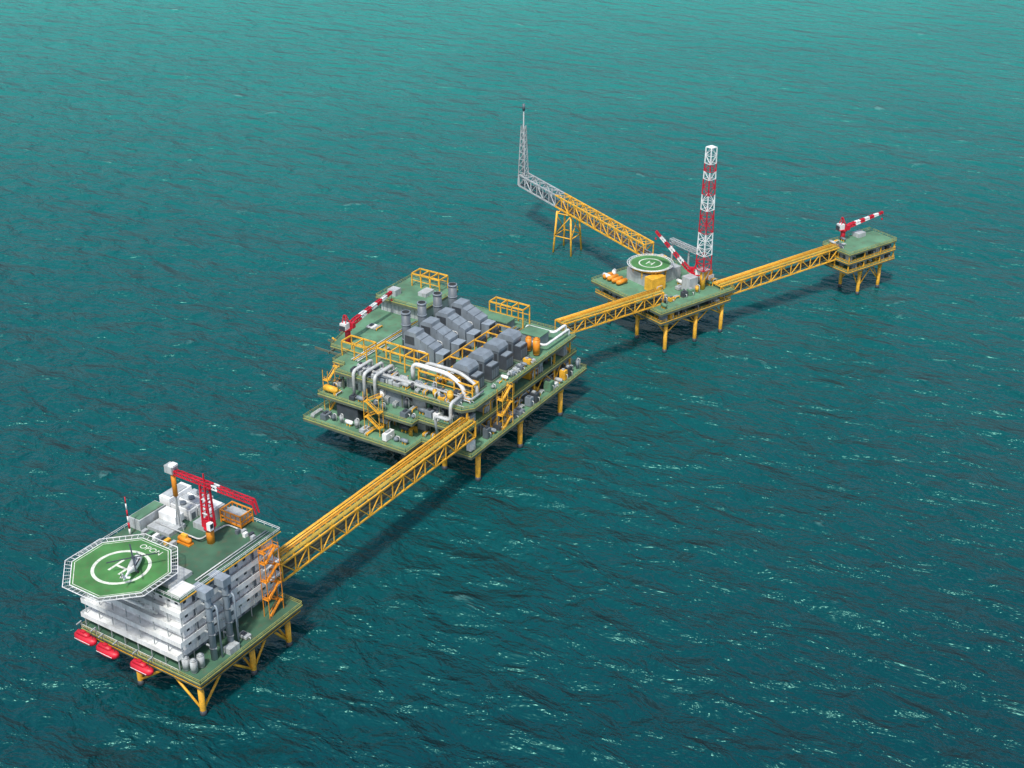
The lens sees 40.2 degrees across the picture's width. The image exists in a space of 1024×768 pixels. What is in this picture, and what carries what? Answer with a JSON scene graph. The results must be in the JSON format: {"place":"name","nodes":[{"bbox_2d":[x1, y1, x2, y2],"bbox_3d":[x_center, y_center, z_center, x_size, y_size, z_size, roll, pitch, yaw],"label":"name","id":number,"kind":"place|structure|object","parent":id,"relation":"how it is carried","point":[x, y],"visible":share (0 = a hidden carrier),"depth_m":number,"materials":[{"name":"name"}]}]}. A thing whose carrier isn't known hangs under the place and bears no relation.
{"place":"outdoors","nodes":[
{"label":"outdoors","id":0,"kind":"place"},
{"bbox_2d":[0,0,1023,767],"bbox_3d":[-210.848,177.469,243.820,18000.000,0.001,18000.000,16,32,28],"label":"sea water","id":1,"kind":"structure","parent":0,"point":[776,524],"depth_m":592.46,"materials":[{"name":"teal liquid"}]},
{"bbox_2d":[78,482,302,715],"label":"living quarters platform","id":2,"kind":"structure","parent":1,"relation":"in","point":[220,606],"depth_m":408.61,"materials":[{"name":"yellow paint"}]},
{"bbox_2d":[74,620,97,645],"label":"lifeboat","id":3,"kind":"object","parent":2,"relation":"attached to","point":[84,637],"visible":1,"depth_m":412.02,"materials":[{"name":"red paint"}]},
{"bbox_2d":[96,633,119,659],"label":"lifeboat","id":4,"kind":"object","parent":2,"relation":"attached to","point":[106,650],"visible":1,"depth_m":408.19,"materials":[{"name":"red paint"}]},
{"bbox_2d":[62,533,177,614],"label":"helideck","id":5,"kind":"object","parent":2,"relation":"on","point":[93,574],"visible":0.99,"depth_m":391.87,"materials":[{"name":"white paint"}]},
{"bbox_2d":[106,544,158,580],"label":"helicopter","id":6,"kind":"object","parent":5,"relation":"on","point":[134,563],"visible":1,"depth_m":388.36,"materials":[{"name":"white paint"}]},
{"bbox_2d":[130,650,153,675],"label":"lifeboat","id":7,"kind":"object","parent":2,"relation":"attached to","point":[140,666],"visible":1,"depth_m":401.50,"materials":[{"name":"red paint"}]},
{"bbox_2d":[164,462,259,543],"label":"pedestal crane","id":8,"kind":"object","parent":2,"relation":"on","point":[209,525],"visible":1,"depth_m":406.67,"materials":[{"name":"red paint"}]},
{"bbox_2d":[274,417,475,581],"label":"footbridge","id":9,"kind":"object","parent":2,"relation":"on","point":[309,548],"visible":0.96,"depth_m":459.48,"materials":[{"name":"yellow paint"}]},
{"bbox_2d":[303,268,586,481],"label":"production platform","id":10,"kind":"structure","parent":1,"relation":"in","point":[419,362],"depth_m":530.89,"materials":[{"name":"yellow paint"}]},
{"bbox_2d":[339,291,392,343],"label":"pedestal crane","id":11,"kind":"object","parent":10,"relation":"on","point":[346,327],"visible":0.98,"depth_m":551.50,"materials":[{"name":"red paint"}]},
{"bbox_2d":[517,103,653,256],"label":"flare boom","id":12,"kind":"object","parent":1,"relation":"in","point":[575,211],"visible":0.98,"depth_m":704.00,"materials":[{"name":"yellow paint"}]},
{"bbox_2d":[591,254,734,352],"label":"wellhead platform","id":13,"kind":"structure","parent":1,"relation":"in","point":[685,296],"depth_m":617.65,"materials":[{"name":"yellow paint"}]},
{"bbox_2d":[555,288,664,333],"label":"footbridge","id":14,"kind":"object","parent":13,"relation":"on","point":[605,316],"visible":0.94,"depth_m":587.01,"materials":[{"name":"yellow paint"}]},
{"bbox_2d":[627,254,673,279],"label":"helideck","id":15,"kind":"object","parent":13,"relation":"on","point":[649,263],"visible":0.98,"depth_m":625.32,"materials":[{"name":"white paint"}]},
{"bbox_2d":[655,230,699,275],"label":"pedestal crane","id":16,"kind":"object","parent":13,"relation":"on","point":[670,247],"visible":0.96,"depth_m":615.04,"materials":[{"name":"red paint"}]},
{"bbox_2d":[669,237,700,268],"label":"gangway boom","id":17,"kind":"object","parent":13,"relation":"on","point":[692,250],"visible":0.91,"depth_m":637.38,"materials":[{"name":"grey paint"}]},
{"bbox_2d":[695,145,717,289],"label":"lattice tower","id":18,"kind":"structure","parent":13,"relation":"on","point":[703,269],"depth_m":604.05,"materials":[{"name":"red metal"}]},
{"bbox_2d":[712,243,839,298],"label":"footbridge","id":19,"kind":"object","parent":13,"relation":"attached to","point":[757,271],"visible":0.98,"depth_m":638.05,"materials":[{"name":"yellow paint"}]},
{"bbox_2d":[820,227,896,294],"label":"satellite wellhead platform","id":20,"kind":"structure","parent":1,"relation":"in","point":[859,251],"depth_m":660.88,"materials":[{"name":"yellow paint"}]},
{"bbox_2d":[836,211,883,239],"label":"pedestal crane","id":21,"kind":"object","parent":20,"relation":"on","point":[842,227],"visible":1,"depth_m":662.41,"materials":[{"name":"red paint"}]}
]}

